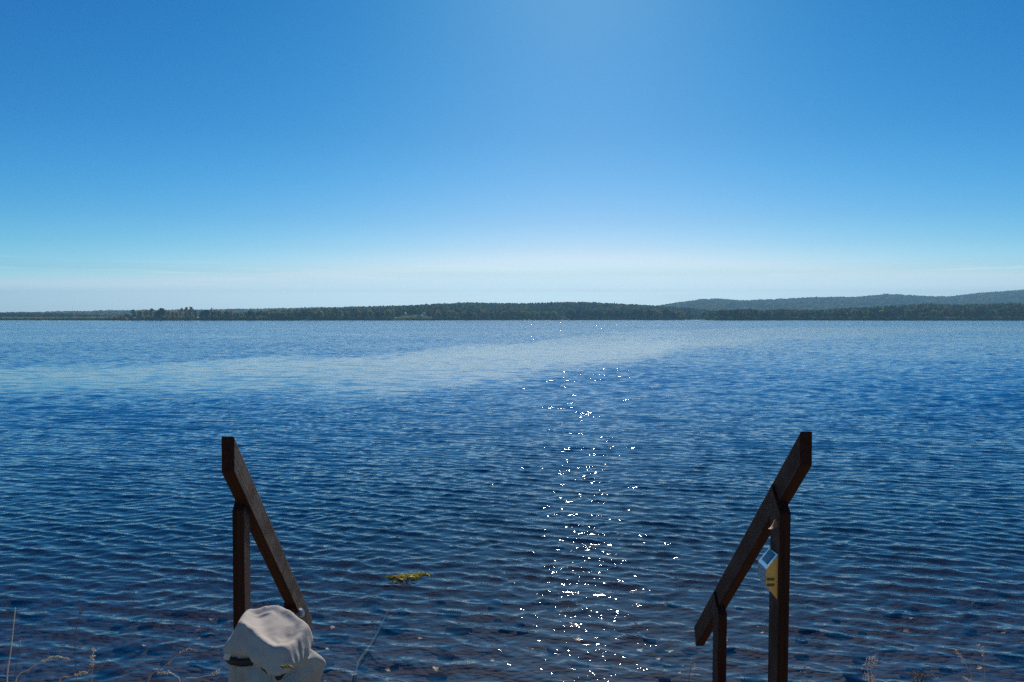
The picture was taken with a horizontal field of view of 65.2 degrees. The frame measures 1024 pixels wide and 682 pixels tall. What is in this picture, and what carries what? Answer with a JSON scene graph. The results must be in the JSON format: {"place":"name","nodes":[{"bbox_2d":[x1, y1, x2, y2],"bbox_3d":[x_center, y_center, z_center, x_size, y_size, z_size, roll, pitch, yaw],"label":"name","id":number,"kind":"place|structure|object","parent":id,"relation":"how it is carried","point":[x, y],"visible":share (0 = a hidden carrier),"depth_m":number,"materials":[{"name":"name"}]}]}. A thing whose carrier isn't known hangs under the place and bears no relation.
{"place":"outdoors","nodes":[
{"label":"outdoors","id":0,"kind":"place"},
{"bbox_2d":[157,670,180,681],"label":"grass stalk","id":1,"kind":"object","parent":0,"point":[158,672],"depth_m":3.79,"materials":[{"name":"plant"}]},
{"bbox_2d":[0,430,1023,681],"bbox_3d":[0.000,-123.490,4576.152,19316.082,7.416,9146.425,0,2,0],"label":"lake bed","id":2,"kind":"object","parent":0,"point":[490,552],"visible":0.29,"depth_m":14.14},
{"bbox_2d":[0,649,20,660],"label":"stone","id":3,"kind":"object","parent":2,"relation":"on","point":[4,654],"visible":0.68,"depth_m":7.82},
{"bbox_2d":[11,598,34,605],"bbox_3d":[-6.274,3.364,10.269,0.229,0.125,0.264,-5,-8,29],"label":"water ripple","id":4,"kind":"object","parent":2,"relation":"on","point":[21,602],"visible":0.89,"depth_m":10.19},
{"bbox_2d":[20,613,45,621],"bbox_3d":[-5.656,3.268,9.411,0.270,0.120,0.232,-9,-3,-7],"label":"water ripple","id":5,"kind":"object","parent":2,"relation":"on","point":[32,617],"visible":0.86,"depth_m":9.35},
{"bbox_2d":[47,605,63,611],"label":"stone","id":6,"kind":"object","parent":2,"relation":"on","point":[56,608],"visible":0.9,"depth_m":9.88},
{"bbox_2d":[88,615,104,620],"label":"stone","id":7,"kind":"object","parent":2,"relation":"on","point":[99,617],"visible":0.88,"depth_m":9.44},
{"bbox_2d":[85,587,111,596],"bbox_3d":[-5.637,3.444,10.890,0.297,0.136,0.361,5,-2,33],"label":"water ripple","id":8,"kind":"object","parent":2,"relation":"on","point":[101,591],"visible":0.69,"depth_m":10.82},
{"bbox_2d":[91,650,115,660],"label":"stone","id":9,"kind":"object","parent":2,"relation":"on","point":[101,655],"visible":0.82,"depth_m":8.00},
{"bbox_2d":[96,665,123,678],"bbox_3d":[-3.746,3.108,7.456,0.239,0.125,0.235,2,5,-10],"label":"stone","id":10,"kind":"object","parent":2,"relation":"on","point":[109,672],"visible":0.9,"depth_m":7.42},
{"bbox_2d":[110,622,129,630],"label":"stone","id":11,"kind":"object","parent":2,"relation":"on","point":[122,626],"visible":0.89,"depth_m":9.05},
{"bbox_2d":[119,653,136,659],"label":"stone","id":12,"kind":"object","parent":2,"relation":"on","point":[129,656],"visible":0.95,"depth_m":8.02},
{"bbox_2d":[113,643,145,655],"bbox_3d":[-3.937,3.188,8.223,0.316,0.155,0.287,8,-14,-44],"label":"stone","id":13,"kind":"object","parent":2,"relation":"on","point":[121,649],"visible":0.82,"depth_m":8.14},
{"bbox_2d":[128,616,145,621],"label":"stone","id":14,"kind":"object","parent":2,"relation":"on","point":[137,618],"visible":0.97,"depth_m":9.38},
{"bbox_2d":[138,624,153,629],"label":"stone","id":15,"kind":"object","parent":2,"relation":"on","point":[144,626],"visible":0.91,"depth_m":9.05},
{"bbox_2d":[144,678,164,681],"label":"stone","id":16,"kind":"object","parent":2,"relation":"on","point":[156,680],"visible":0.97,"depth_m":7.09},
{"bbox_2d":[152,672,165,677],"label":"stone","id":17,"kind":"object","parent":2,"relation":"on","point":[158,676],"visible":0.69,"depth_m":7.34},
{"bbox_2d":[147,641,172,655],"bbox_3d":[-3.631,3.192,8.258,0.238,0.095,0.294,-10,9,-9],"label":"stone","id":18,"kind":"object","parent":2,"relation":"on","point":[159,648],"visible":0.91,"depth_m":8.23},
{"bbox_2d":[160,657,178,664],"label":"stone","id":19,"kind":"object","parent":2,"relation":"on","point":[164,661],"visible":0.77,"depth_m":7.75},
{"bbox_2d":[170,610,187,616],"bbox_3d":[-4.032,3.321,9.664,0.226,0.090,0.171,-3,9,4],"label":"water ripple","id":20,"kind":"object","parent":2,"relation":"on","point":[180,613],"visible":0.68,"depth_m":9.65},
{"bbox_2d":[188,656,219,665],"bbox_3d":[-2.995,3.130,7.791,0.262,0.113,0.317,-2,-8,22],"label":"stone","id":21,"kind":"object","parent":2,"relation":"on","point":[201,661],"visible":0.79,"depth_m":7.71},
{"bbox_2d":[198,631,211,636],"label":"stone","id":22,"kind":"object","parent":2,"relation":"on","point":[204,633],"visible":0.98,"depth_m":8.79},
{"bbox_2d":[217,617,227,623],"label":"stone","id":23,"kind":"object","parent":2,"relation":"on","point":[222,620],"visible":1,"depth_m":9.33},
{"bbox_2d":[216,676,228,681],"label":"stone","id":24,"kind":"object","parent":2,"relation":"on","point":[224,679],"visible":0.5,"depth_m":7.17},
{"bbox_2d":[258,595,274,601],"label":"stone","id":25,"kind":"object","parent":2,"relation":"on","point":[267,598],"visible":0.82,"depth_m":10.38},
{"bbox_2d":[268,592,281,598],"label":"stone","id":26,"kind":"object","parent":2,"relation":"on","point":[276,595],"visible":0.54,"depth_m":10.57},
{"bbox_2d":[269,598,283,604],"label":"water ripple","id":27,"kind":"object","parent":2,"relation":"on","point":[280,601],"visible":0.51,"depth_m":10.21},
{"bbox_2d":[311,613,323,621],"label":"stone","id":28,"kind":"object","parent":2,"relation":"on","point":[317,617],"visible":0.59,"depth_m":9.44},
{"bbox_2d":[324,662,333,671],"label":"stone","id":29,"kind":"object","parent":2,"relation":"on","point":[329,665],"visible":0.28,"depth_m":7.54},
{"bbox_2d":[318,628,349,641],"bbox_3d":[-1.923,3.220,8.649,0.337,0.148,0.308,-9,18,-40],"label":"water ripple","id":30,"kind":"object","parent":2,"relation":"on","point":[325,635],"visible":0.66,"depth_m":8.63},
{"bbox_2d":[325,637,343,643],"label":"stone","id":31,"kind":"object","parent":2,"relation":"on","point":[334,640],"visible":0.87,"depth_m":8.48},
{"bbox_2d":[358,665,367,670],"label":"stone","id":32,"kind":"object","parent":2,"relation":"on","point":[363,668],"visible":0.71,"depth_m":7.59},
{"bbox_2d":[357,646,369,650],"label":"stone","id":33,"kind":"object","parent":2,"relation":"on","point":[362,648],"visible":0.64,"depth_m":8.20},
{"bbox_2d":[352,611,387,681],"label":"sunken branch","id":34,"kind":"object","parent":2,"relation":"on","point":[359,660],"visible":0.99,"depth_m":7.92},
{"bbox_2d":[362,600,379,606],"bbox_3d":[-1.813,3.409,10.325,0.222,0.113,0.209,1,2,31],"label":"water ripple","id":35,"kind":"object","parent":2,"relation":"on","point":[370,603],"visible":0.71,"depth_m":10.28},
{"bbox_2d":[370,606,385,613],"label":"stone","id":36,"kind":"object","parent":2,"relation":"on","point":[377,610],"visible":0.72,"depth_m":9.79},
{"bbox_2d":[377,592,393,598],"bbox_3d":[-1.704,3.458,10.783,0.224,0.125,0.230,-9,6,-20],"label":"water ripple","id":37,"kind":"object","parent":2,"relation":"on","point":[385,595],"visible":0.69,"depth_m":10.74},
{"bbox_2d":[379,618,408,634],"bbox_3d":[-1.336,3.257,9.035,0.340,0.168,0.306,2,8,-13],"label":"stone","id":38,"kind":"object","parent":2,"relation":"on","point":[390,626],"visible":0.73,"depth_m":8.99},
{"bbox_2d":[397,609,410,614],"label":"stone","id":39,"kind":"object","parent":2,"relation":"on","point":[404,610],"visible":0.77,"depth_m":9.69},
{"bbox_2d":[426,673,446,681],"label":"stone","id":40,"kind":"object","parent":2,"relation":"on","point":[438,677],"visible":1,"depth_m":7.35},
{"bbox_2d":[436,643,450,650],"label":"stone","id":41,"kind":"object","parent":2,"relation":"on","point":[443,646],"visible":0.98,"depth_m":8.30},
{"bbox_2d":[437,653,453,660],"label":"stone","id":42,"kind":"object","parent":2,"relation":"on","point":[445,656],"visible":0.98,"depth_m":7.89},
{"bbox_2d":[437,604,459,617],"bbox_3d":[-0.762,3.289,9.650,0.285,0.158,0.353,4,10,13],"label":"stone","id":43,"kind":"object","parent":2,"relation":"on","point":[449,610],"visible":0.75,"depth_m":9.59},
{"bbox_2d":[445,625,472,634],"bbox_3d":[-0.598,3.256,8.968,0.304,0.116,0.258,0,2,6],"label":"stone","id":44,"kind":"object","parent":2,"relation":"on","point":[459,630],"visible":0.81,"depth_m":8.90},
{"bbox_2d":[469,595,487,604],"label":"stone","id":45,"kind":"object","parent":2,"relation":"on","point":[480,599],"visible":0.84,"depth_m":10.32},
{"bbox_2d":[485,594,501,604],"bbox_3d":[-0.278,3.419,10.499,0.249,0.120,0.321,-13,15,-24],"label":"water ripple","id":46,"kind":"object","parent":2,"relation":"on","point":[495,599],"visible":0.49,"depth_m":10.45},
{"bbox_2d":[488,604,501,610],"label":"stone","id":47,"kind":"object","parent":2,"relation":"on","point":[493,607],"visible":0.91,"depth_m":9.92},
{"bbox_2d":[498,623,517,631],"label":"stone","id":48,"kind":"object","parent":2,"relation":"on","point":[504,627],"visible":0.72,"depth_m":8.96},
{"bbox_2d":[517,628,528,634],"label":"stone","id":49,"kind":"object","parent":2,"relation":"on","point":[521,632],"visible":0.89,"depth_m":8.78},
{"bbox_2d":[538,600,550,604],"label":"stone","id":50,"kind":"object","parent":2,"relation":"on","point":[542,602],"visible":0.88,"depth_m":10.33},
{"bbox_2d":[570,662,585,667],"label":"stone","id":51,"kind":"object","parent":2,"relation":"on","point":[575,664],"visible":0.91,"depth_m":7.58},
{"bbox_2d":[574,661,588,668],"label":"stone","id":52,"kind":"object","parent":2,"relation":"on","point":[584,664],"visible":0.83,"depth_m":7.59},
{"bbox_2d":[638,633,649,638],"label":"stone","id":53,"kind":"object","parent":2,"relation":"on","point":[642,635],"visible":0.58,"depth_m":8.76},
{"bbox_2d":[643,636,655,642],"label":"stone","id":54,"kind":"object","parent":2,"relation":"on","point":[651,639],"visible":0.97,"depth_m":8.56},
{"bbox_2d":[642,595,661,602],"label":"stone","id":55,"kind":"object","parent":2,"relation":"on","point":[652,599],"visible":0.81,"depth_m":10.34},
{"bbox_2d":[650,657,662,663],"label":"stone","id":56,"kind":"object","parent":2,"relation":"on","point":[654,661],"visible":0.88,"depth_m":7.80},
{"bbox_2d":[655,648,668,652],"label":"stone","id":57,"kind":"object","parent":2,"relation":"on","point":[659,650],"visible":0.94,"depth_m":8.13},
{"bbox_2d":[658,676,670,681],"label":"stone","id":58,"kind":"object","parent":2,"relation":"on","point":[663,679],"visible":1,"depth_m":7.19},
{"bbox_2d":[662,660,680,667],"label":"stone","id":59,"kind":"object","parent":2,"relation":"on","point":[668,664],"visible":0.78,"depth_m":7.68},
{"bbox_2d":[667,600,680,607],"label":"stone","id":60,"kind":"object","parent":2,"relation":"on","point":[673,602],"visible":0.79,"depth_m":10.14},
{"bbox_2d":[681,648,698,653],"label":"stone","id":61,"kind":"object","parent":2,"relation":"on","point":[689,651],"visible":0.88,"depth_m":8.09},
{"bbox_2d":[727,645,735,652],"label":"stone","id":62,"kind":"object","parent":2,"relation":"on","point":[731,648],"visible":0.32,"depth_m":8.11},
{"bbox_2d":[740,674,756,681],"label":"stone","id":63,"kind":"object","parent":2,"relation":"on","point":[749,678],"visible":0.91,"depth_m":7.21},
{"bbox_2d":[752,674,765,680],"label":"stone","id":64,"kind":"object","parent":2,"relation":"on","point":[759,678],"visible":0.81,"depth_m":7.26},
{"bbox_2d":[794,653,808,659],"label":"stone","id":65,"kind":"object","parent":2,"relation":"on","point":[801,656],"visible":0.93,"depth_m":7.93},
{"bbox_2d":[795,636,807,643],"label":"stone","id":66,"kind":"object","parent":2,"relation":"on","point":[798,640],"visible":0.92,"depth_m":8.60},
{"bbox_2d":[798,628,812,633],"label":"stone","id":67,"kind":"object","parent":2,"relation":"on","point":[804,631],"visible":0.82,"depth_m":8.92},
{"bbox_2d":[802,624,818,631],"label":"stone","id":68,"kind":"object","parent":2,"relation":"on","point":[814,626],"visible":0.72,"depth_m":8.99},
{"bbox_2d":[824,630,843,637],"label":"stone","id":69,"kind":"object","parent":2,"relation":"on","point":[834,633],"visible":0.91,"depth_m":8.74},
{"bbox_2d":[842,667,871,681],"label":"stone","id":70,"kind":"object","parent":2,"relation":"on","point":[851,674],"visible":0.91,"depth_m":7.24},
{"bbox_2d":[852,657,866,664],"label":"stone","id":71,"kind":"object","parent":2,"relation":"on","point":[858,661],"visible":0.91,"depth_m":7.80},
{"bbox_2d":[853,665,867,672],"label":"stone","id":72,"kind":"object","parent":2,"relation":"on","point":[859,668],"visible":0.45,"depth_m":7.50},
{"bbox_2d":[858,630,866,635],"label":"stone","id":73,"kind":"object","parent":2,"relation":"on","point":[862,633],"visible":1,"depth_m":8.74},
{"bbox_2d":[852,649,878,660],"bbox_3d":[3.536,3.186,8.036,0.260,0.119,0.253,-4,9,-6],"label":"stone","id":74,"kind":"object","parent":2,"relation":"on","point":[863,654],"visible":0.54,"depth_m":8.01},
{"bbox_2d":[881,644,896,650],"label":"stone","id":75,"kind":"object","parent":2,"relation":"on","point":[887,647],"visible":1,"depth_m":8.26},
{"bbox_2d":[882,610,901,617],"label":"stone","id":76,"kind":"object","parent":2,"relation":"on","point":[888,614],"visible":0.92,"depth_m":9.62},
{"bbox_2d":[899,673,913,679],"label":"stone","id":77,"kind":"object","parent":2,"relation":"on","point":[903,675],"visible":0.8,"depth_m":7.31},
{"bbox_2d":[897,607,920,614],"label":"stone","id":78,"kind":"object","parent":2,"relation":"on","point":[909,610],"visible":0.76,"depth_m":9.79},
{"bbox_2d":[906,664,923,672],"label":"stone","id":79,"kind":"object","parent":2,"relation":"on","point":[915,668],"visible":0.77,"depth_m":7.59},
{"bbox_2d":[939,666,951,671],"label":"stone","id":80,"kind":"object","parent":2,"relation":"on","point":[945,669],"visible":1,"depth_m":7.57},
{"bbox_2d":[958,620,971,625],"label":"stone","id":81,"kind":"object","parent":2,"relation":"on","point":[966,622],"visible":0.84,"depth_m":9.27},
{"bbox_2d":[962,627,976,635],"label":"stone","id":82,"kind":"object","parent":2,"relation":"on","point":[970,631],"visible":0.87,"depth_m":8.92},
{"bbox_2d":[964,611,978,617],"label":"stone","id":83,"kind":"object","parent":2,"relation":"on","point":[973,615],"visible":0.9,"depth_m":9.68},
{"bbox_2d":[972,598,994,605],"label":"stone","id":84,"kind":"object","parent":2,"relation":"on","point":[985,603],"visible":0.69,"depth_m":10.20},
{"bbox_2d":[997,592,1011,597],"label":"stone","id":85,"kind":"object","parent":2,"relation":"on","point":[1002,594],"visible":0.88,"depth_m":10.72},
{"bbox_2d":[994,647,1023,660],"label":"stone","id":86,"kind":"object","parent":2,"relation":"on","point":[1013,654],"visible":0.69,"depth_m":7.93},
{"bbox_2d":[1000,661,1021,668],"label":"stone","id":87,"kind":"object","parent":2,"relation":"on","point":[1010,664],"visible":1,"depth_m":7.70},
{"bbox_2d":[0,319,1023,664],"bbox_3d":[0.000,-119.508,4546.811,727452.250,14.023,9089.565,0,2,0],"label":"lake water","id":88,"kind":"structure","parent":0,"point":[774,377],"depth_m":34.37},
{"bbox_2d":[0,317,128,319],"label":"reeds","id":89,"kind":"object","parent":88,"relation":"in","point":[60,318],"visible":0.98,"depth_m":1118.69,"materials":[{"name":"green plant"}]},
{"bbox_2d":[384,572,431,582],"bbox_3d":[-1.121,2.553,8.672,0.467,0.051,0.261,-1,2,-27],"label":"water weed","id":90,"kind":"object","parent":88,"relation":"on","point":[415,575],"visible":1,"depth_m":8.66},
{"bbox_2d":[0,0,1023,312],"label":"sky","id":91,"kind":"structure","parent":0,"point":[155,154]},
{"bbox_2d":[5,297,1023,319],"bbox_3d":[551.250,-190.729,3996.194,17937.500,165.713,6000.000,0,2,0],"label":"hills","id":92,"kind":"structure","parent":0,"point":[545,319],"depth_m":1217.91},
{"bbox_2d":[0,312,165,316],"bbox_3d":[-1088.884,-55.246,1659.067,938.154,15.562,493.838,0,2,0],"label":"forest","id":93,"kind":"object","parent":92,"relation":"on","point":[24,314],"visible":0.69,"depth_m":1429.03,"materials":[{"name":"green plant"}]},
{"bbox_2d":[158,308,165,315],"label":"broadleaf tree","id":94,"kind":"object","parent":92,"relation":"on","point":[162,311],"visible":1,"depth_m":1069.09,"materials":[{"name":"green plant"}]},
{"bbox_2d":[187,307,193,316],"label":"broadleaf tree","id":95,"kind":"object","parent":92,"relation":"on","point":[191,309],"visible":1,"depth_m":1081.56,"materials":[{"name":"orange plant"}]},
{"bbox_2d":[11,306,371,314],"bbox_3d":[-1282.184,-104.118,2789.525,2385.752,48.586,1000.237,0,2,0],"label":"forest","id":96,"kind":"object","parent":92,"relation":"on","point":[118,312],"visible":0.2,"depth_m":2738.89,"materials":[{"name":"green plant"}]},
{"bbox_2d":[397,315,430,317],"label":"lawn","id":97,"kind":"structure","parent":92,"relation":"on","point":[410,316],"depth_m":1248.87,"materials":[{"name":"green plant"}]},
{"bbox_2d":[169,301,714,319],"bbox_3d":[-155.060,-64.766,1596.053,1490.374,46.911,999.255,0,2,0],"label":"forest","id":98,"kind":"object","parent":92,"relation":"on","point":[561,308],"visible":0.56,"depth_m":1583.88,"materials":[{"name":"green plant"}]},
{"bbox_2d":[117,315,1023,319],"bbox_3d":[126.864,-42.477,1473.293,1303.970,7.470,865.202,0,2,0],"label":"undergrowth","id":99,"kind":"object","parent":92,"relation":"on","point":[216,317],"visible":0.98,"depth_m":1144.31,"materials":[{"name":"green plant"}]},
{"bbox_2d":[814,310,822,317],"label":"broadleaf tree","id":100,"kind":"object","parent":92,"relation":"on","point":[819,313],"visible":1,"depth_m":1169.86,"materials":[{"name":"green plant"}]},
{"bbox_2d":[656,289,1023,310],"bbox_3d":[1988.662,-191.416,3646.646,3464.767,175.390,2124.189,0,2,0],"label":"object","id":101,"kind":"structure","parent":92,"relation":"on","point":[868,301],"depth_m":3505.69,"materials":[{"name":"green plant"}]},
{"bbox_2d":[704,302,1023,318],"bbox_3d":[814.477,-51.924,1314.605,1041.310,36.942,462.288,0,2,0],"label":"forest","id":102,"kind":"object","parent":92,"relation":"on","point":[951,308],"visible":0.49,"depth_m":1228.69,"materials":[{"name":"green plant"}]},
{"bbox_2d":[929,309,936,316],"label":"broadleaf tree","id":103,"kind":"object","parent":92,"relation":"on","point":[933,312],"visible":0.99,"depth_m":1111.16,"materials":[{"name":"green plant"}]},
{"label":"ground","id":104,"kind":"structure","parent":0,"visible":0},
{"bbox_2d":[6,608,15,681],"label":"grass stalk","id":105,"kind":"object","parent":104,"relation":"on","point":[11,648],"depth_m":3.99,"materials":[{"name":"plant"}]},
{"bbox_2d":[15,655,69,681],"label":"grass stalk","id":106,"kind":"object","parent":104,"relation":"on","point":[51,657],"depth_m":4.00,"materials":[{"name":"plant"}]},
{"bbox_2d":[59,669,89,681],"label":"grass stalk","id":107,"kind":"object","parent":104,"relation":"on","point":[83,672],"depth_m":4.00,"materials":[{"name":"plant"}]},
{"bbox_2d":[75,606,83,681],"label":"grass stalk","id":108,"kind":"object","parent":104,"relation":"on","point":[75,633],"depth_m":4.29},
{"bbox_2d":[90,647,96,671],"bbox_3d":[-2.200,2.204,4.232,0.041,1.199,0.069,0,2,0],"label":"grass stalk","id":109,"kind":"object","parent":104,"relation":"on","point":[92,656],"depth_m":4.20,"materials":[{"name":"plant"}]},
{"bbox_2d":[148,648,196,681],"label":"grass stalk","id":110,"kind":"object","parent":104,"relation":"on","point":[170,660],"depth_m":4.00,"materials":[{"name":"plant"}]},
{"bbox_2d":[182,669,219,681],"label":"dry weed","id":111,"kind":"object","parent":104,"relation":"on","point":[216,671],"visible":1,"depth_m":3.49,"materials":[{"name":"plant"}]},
{"bbox_2d":[221,436,311,629],"bbox_3d":[-0.951,1.627,3.231,0.077,2.664,1.168,0,2,0],"label":"stair handrail","id":112,"kind":"object","parent":104,"relation":"on","point":[249,513],"visible":0.81,"depth_m":2.79,"materials":[{"name":"brown wood"}]},
{"bbox_2d":[223,605,325,681],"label":"covered stand","id":113,"kind":"object","parent":104,"relation":"on","point":[272,643],"visible":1,"depth_m":2.29,"materials":[{"name":"beige fabric"}]},
{"bbox_2d":[694,431,811,681],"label":"stair handrail","id":114,"kind":"object","parent":104,"relation":"on","point":[791,475],"visible":0.97,"depth_m":2.97,"materials":[{"name":"brown wood"}]},
{"bbox_2d":[758,547,777,598],"bbox_3d":[0.948,0.858,2.959,0.048,0.176,0.099,0,2,0],"label":"solar lamp","id":115,"kind":"object","parent":114,"relation":"attached to","point":[768,569],"visible":1,"depth_m":2.91,"materials":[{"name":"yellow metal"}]},
{"bbox_2d":[768,520,777,528],"bbox_3d":[0.944,0.666,2.905,0.038,0.027,0.024,-12,8,-24],"label":"dry leaf","id":116,"kind":"object","parent":114,"relation":"attached to","point":[774,525],"visible":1,"depth_m":2.91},
{"bbox_2d":[860,656,881,681],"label":"wildflower","id":117,"kind":"object","parent":104,"relation":"on","point":[869,668],"visible":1,"depth_m":4.00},
{"bbox_2d":[906,667,930,681],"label":"dead bush","id":118,"kind":"object","parent":104,"relation":"on","point":[921,677],"visible":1,"depth_m":4.00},
{"bbox_2d":[955,649,971,678],"bbox_3d":[2.264,2.085,4.018,0.125,1.100,0.046,-1,2,-24],"label":"grass stalk","id":119,"kind":"object","parent":104,"relation":"on","point":[960,656],"depth_m":4.00,"materials":[{"name":"plant"}]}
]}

